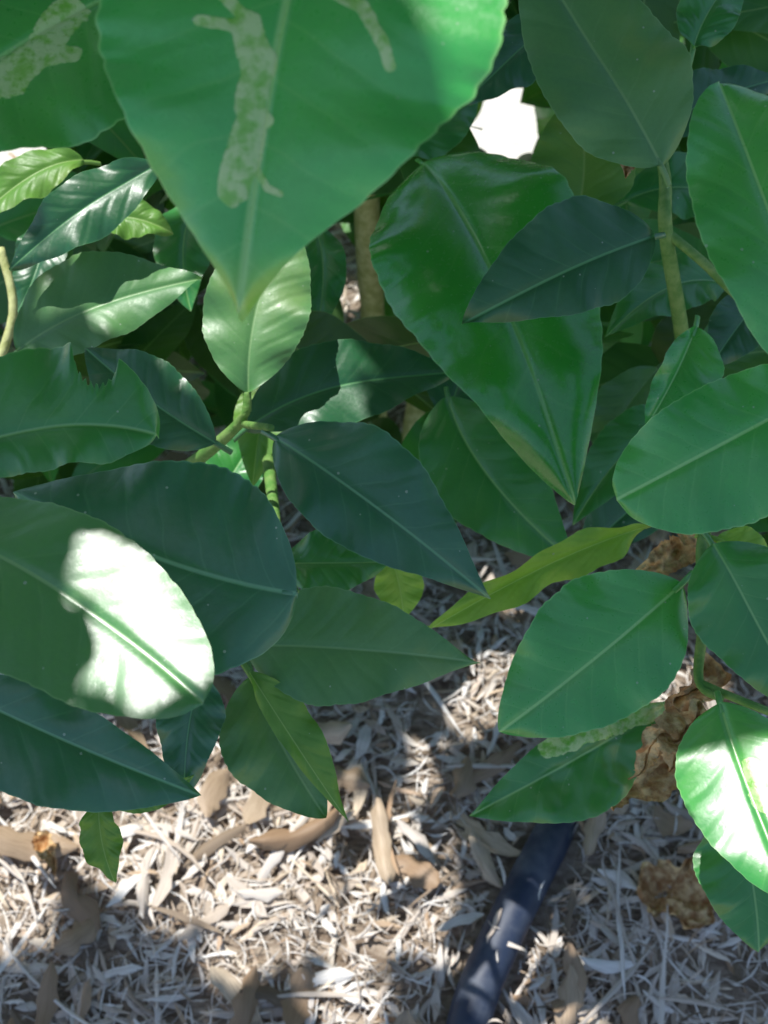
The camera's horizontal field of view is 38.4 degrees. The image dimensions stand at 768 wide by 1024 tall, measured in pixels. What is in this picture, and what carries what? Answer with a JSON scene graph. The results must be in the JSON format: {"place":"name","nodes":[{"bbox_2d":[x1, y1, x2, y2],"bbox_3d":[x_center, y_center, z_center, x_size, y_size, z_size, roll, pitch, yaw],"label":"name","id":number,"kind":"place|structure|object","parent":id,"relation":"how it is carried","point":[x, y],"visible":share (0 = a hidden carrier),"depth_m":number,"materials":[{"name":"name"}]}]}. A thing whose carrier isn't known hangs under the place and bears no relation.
{"place":"outdoors","nodes":[
{"label":"outdoors","id":0,"kind":"place"},
{"bbox_2d":[0,88,767,1023],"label":"ground","id":1,"kind":"structure","parent":0,"point":[506,122],"depth_m":0.77,"materials":[{"name":"beige wood"}]},
{"bbox_2d":[0,427,724,1023],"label":"leaf litter","id":2,"kind":"object","parent":1,"relation":"on","point":[244,1003],"visible":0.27,"depth_m":0.77,"materials":[{"name":"brown plant"}]},
{"bbox_2d":[31,829,56,875],"bbox_3d":[-0.232,0.235,0.760,0.015,0.014,0.035,-27,59,-18],"label":"dry leaf","id":3,"kind":"object","parent":2,"relation":"on","point":[44,845],"visible":1,"depth_m":0.76,"materials":[{"name":"brown plant"}]},
{"bbox_2d":[0,0,767,951],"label":"citrus tree","id":4,"kind":"object","parent":1,"relation":"on","point":[514,320],"visible":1,"depth_m":0.36,"materials":[{"name":"green plant"}]},
{"bbox_2d":[446,821,577,1023],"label":"irrigation hose","id":5,"kind":"object","parent":1,"relation":"on","point":[485,973],"visible":0.76,"depth_m":0.73,"materials":[{"name":"plastic"}]},
{"bbox_2d":[636,857,714,929],"bbox_3d":[0.196,0.261,0.748,0.052,0.026,0.048,0,55,0],"label":"dry leaf","id":6,"kind":"object","parent":1,"relation":"on","point":[687,901],"visible":0.96,"depth_m":0.75,"materials":[{"name":"brown plant"}]}
]}

